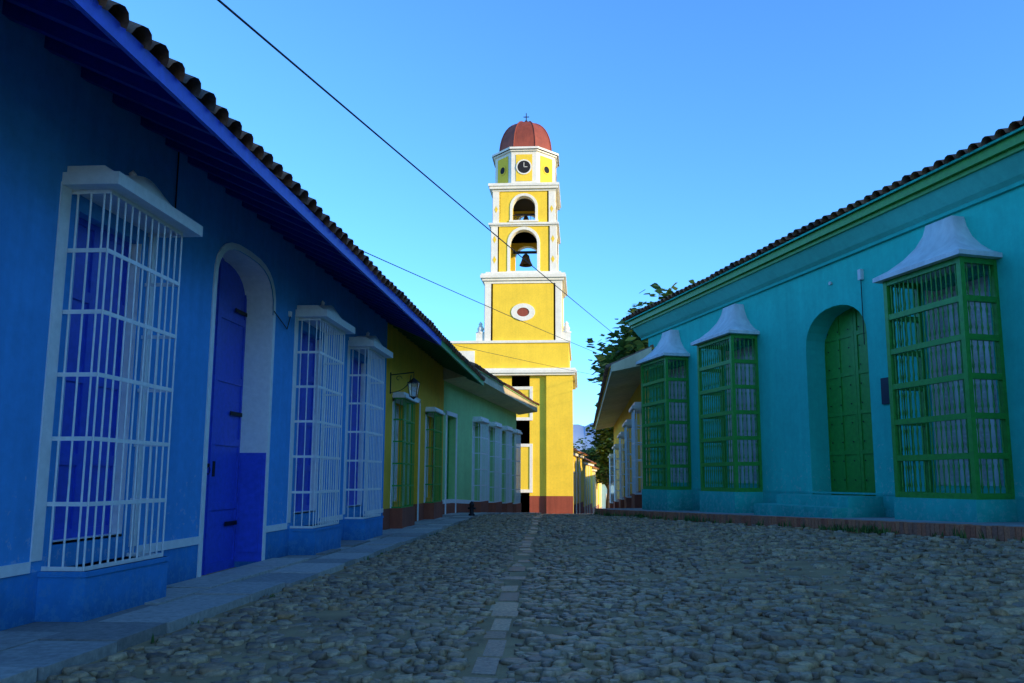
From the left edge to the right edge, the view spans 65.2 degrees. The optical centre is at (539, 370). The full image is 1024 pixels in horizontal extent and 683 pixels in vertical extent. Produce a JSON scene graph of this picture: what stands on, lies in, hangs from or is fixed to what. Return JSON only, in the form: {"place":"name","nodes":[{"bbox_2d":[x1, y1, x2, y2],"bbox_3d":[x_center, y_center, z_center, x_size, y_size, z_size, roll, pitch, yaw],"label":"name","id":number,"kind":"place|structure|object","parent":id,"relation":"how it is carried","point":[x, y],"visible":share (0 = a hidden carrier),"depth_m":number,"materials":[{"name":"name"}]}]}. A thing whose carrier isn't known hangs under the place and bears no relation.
{"place":"outdoors","nodes":[
{"label":"outdoors","id":0,"kind":"place"},
{"bbox_2d":[0,512,541,682],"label":"pavement","id":1,"kind":"structure","parent":0,"point":[33,652],"depth_m":6.36,"materials":[{"name":"grey concrete"}]},
{"bbox_2d":[468,501,475,515],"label":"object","id":2,"kind":"object","parent":1,"relation":"on","point":[471,507],"visible":1,"depth_m":22.07,"materials":[{"name":"black metal"}]},
{"bbox_2d":[217,0,609,330],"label":"overhead wire","id":3,"kind":"object","parent":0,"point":[283,55],"visible":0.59,"depth_m":9.22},
{"bbox_2d":[442,367,536,514],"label":"mint house","id":4,"kind":"structure","parent":0,"point":[481,462],"depth_m":27.48,"materials":[{"name":"paint"}]},
{"bbox_2d":[469,361,539,405],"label":"roof","id":5,"kind":"structure","parent":4,"relation":"on","point":[495,378],"depth_m":27.39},
{"bbox_2d":[34,515,1023,682],"bbox_3d":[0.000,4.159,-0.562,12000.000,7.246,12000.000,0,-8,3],"label":"cobblestones","id":6,"kind":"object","parent":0,"point":[473,654],"depth_m":5.91,"materials":[{"name":"grey stone"}]},
{"bbox_2d":[0,0,392,630],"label":"blue house","id":7,"kind":"structure","parent":6,"relation":"on","point":[193,361],"depth_m":7.13,"materials":[{"name":"paint"}]},
{"bbox_2d":[2,0,484,385],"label":"roof","id":8,"kind":"structure","parent":7,"relation":"on","point":[131,66],"depth_m":6.83,"materials":[{"name":"tile"}]},
{"bbox_2d":[383,323,444,529],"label":"yellow house","id":9,"kind":"structure","parent":6,"relation":"on","point":[413,454],"depth_m":18.15,"materials":[{"name":"paint"}]},
{"bbox_2d":[462,514,543,682],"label":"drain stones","id":10,"kind":"object","parent":6,"relation":"on","point":[485,665],"visible":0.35,"depth_m":6.24,"materials":[{"name":"grey stone"}]},
{"bbox_2d":[450,113,577,513],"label":"church tower","id":11,"kind":"structure","parent":6,"relation":"on","point":[525,158],"depth_m":58.29,"materials":[{"name":"yellow paint"}]},
{"bbox_2d":[507,513,594,514],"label":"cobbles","id":12,"kind":"object","parent":6,"relation":"on","point":[540,514],"visible":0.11,"depth_m":27.13,"materials":[{"name":"stone"}]},
{"bbox_2d":[573,437,595,456],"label":"tree leaves","id":13,"kind":"object","parent":6,"relation":"on","point":[583,450],"visible":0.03,"depth_m":125.49,"materials":[{"name":"green plant"}]},
{"bbox_2d":[573,452,601,513],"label":"house","id":14,"kind":"structure","parent":6,"relation":"on","point":[587,493],"depth_m":79.45,"materials":[{"name":"paint"}]},
{"bbox_2d":[573,448,598,468],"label":"roof","id":15,"kind":"structure","parent":14,"relation":"on","point":[584,460],"depth_m":78.72,"materials":[{"name":"brown tile"}]},
{"bbox_2d":[151,511,1023,642],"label":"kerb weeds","id":16,"kind":"object","parent":6,"relation":"on","point":[846,528],"visible":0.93,"depth_m":11.01,"materials":[{"name":"green plant"}]},
{"bbox_2d":[585,402,613,457],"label":"tall tree","id":17,"kind":"object","parent":6,"relation":"on","point":[601,436],"depth_m":76.99,"materials":[{"name":"green plant"}]},
{"bbox_2d":[596,438,613,470],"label":"tree","id":18,"kind":"object","parent":6,"relation":"on","point":[604,450],"visible":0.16,"depth_m":69.58,"materials":[{"name":"green plant"}]},
{"bbox_2d":[601,469,609,507],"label":"tree trunk","id":19,"kind":"object","parent":6,"relation":"on","point":[608,495],"visible":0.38,"depth_m":98.27,"materials":[{"name":"brown plant"}]},
{"bbox_2d":[578,447,613,484],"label":"tree leaves","id":20,"kind":"object","parent":19,"relation":"attached to","point":[593,456],"visible":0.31,"depth_m":97.31,"materials":[{"name":"green plant"}]},
{"bbox_2d":[602,484,612,507],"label":"pale blue house","id":21,"kind":"structure","parent":6,"relation":"on","point":[604,492],"depth_m":110.37,"materials":[{"name":"paint"}]},
{"bbox_2d":[347,513,917,568],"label":"cobbles","id":22,"kind":"object","parent":6,"relation":"on","point":[563,525],"visible":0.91,"depth_m":11.94,"materials":[{"name":"stone"}]},
{"bbox_2d":[586,279,694,394],"bbox_3d":[7.093,1.441,36.795,9.964,10.916,10.171,0,-8,3],"label":"courtyard tree","id":23,"kind":"object","parent":6,"relation":"on","point":[630,342],"visible":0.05,"depth_m":35.16,"materials":[{"name":"green plant"}]},
{"bbox_2d":[629,129,1023,522],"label":"turquoise house","id":24,"kind":"structure","parent":6,"relation":"on","point":[866,361],"depth_m":12.64,"materials":[{"name":"paint"}]},
{"bbox_2d":[622,116,1023,321],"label":"roof","id":25,"kind":"structure","parent":24,"relation":"on","point":[1014,127],"depth_m":12.47,"materials":[{"name":"tile"}]},
{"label":"utility pole","id":26,"kind":"object","parent":6,"relation":"on","visible":0},
{"bbox_2d":[364,251,598,353],"bbox_3d":[2.568,-0.954,37.128,0.016,3.877,47.374,-2,-8,14],"label":"overhead wire","id":27,"kind":"object","parent":26,"relation":"attached to","point":[462,295],"visible":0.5,"depth_m":18.73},
{"bbox_2d":[456,345,597,375],"bbox_3d":[2.740,0.111,43.291,0.014,2.635,35.261,-3,-8,18],"label":"overhead wire","id":28,"kind":"object","parent":26,"relation":"attached to","point":[515,358],"visible":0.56,"depth_m":32.02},
{"bbox_2d":[112,0,1023,425],"label":"sky","id":29,"kind":"structure","parent":0,"point":[690,138],"materials":[{"name":"blue"}]},
{"bbox_2d":[573,423,595,454],"bbox_3d":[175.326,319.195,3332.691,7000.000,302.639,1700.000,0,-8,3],"label":"distant hills","id":30,"kind":"structure","parent":0,"point":[579,432],"depth_m":2974.22,"materials":[{"name":"blue"}]},
{"bbox_2d":[595,347,651,507],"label":"yellow house","id":31,"kind":"structure","parent":0,"point":[620,411],"depth_m":25.83,"materials":[{"name":"paint"}]},
{"bbox_2d":[593,344,653,426],"bbox_3d":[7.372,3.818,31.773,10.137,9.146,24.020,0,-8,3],"label":"roof","id":32,"kind":"structure","parent":31,"relation":"on","point":[605,378],"depth_m":23.91,"materials":[{"name":"tile"}]},
{"bbox_2d":[595,508,1023,540],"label":"pavement","id":33,"kind":"structure","parent":0,"point":[1003,531],"depth_m":10.77,"materials":[{"name":"stone"}]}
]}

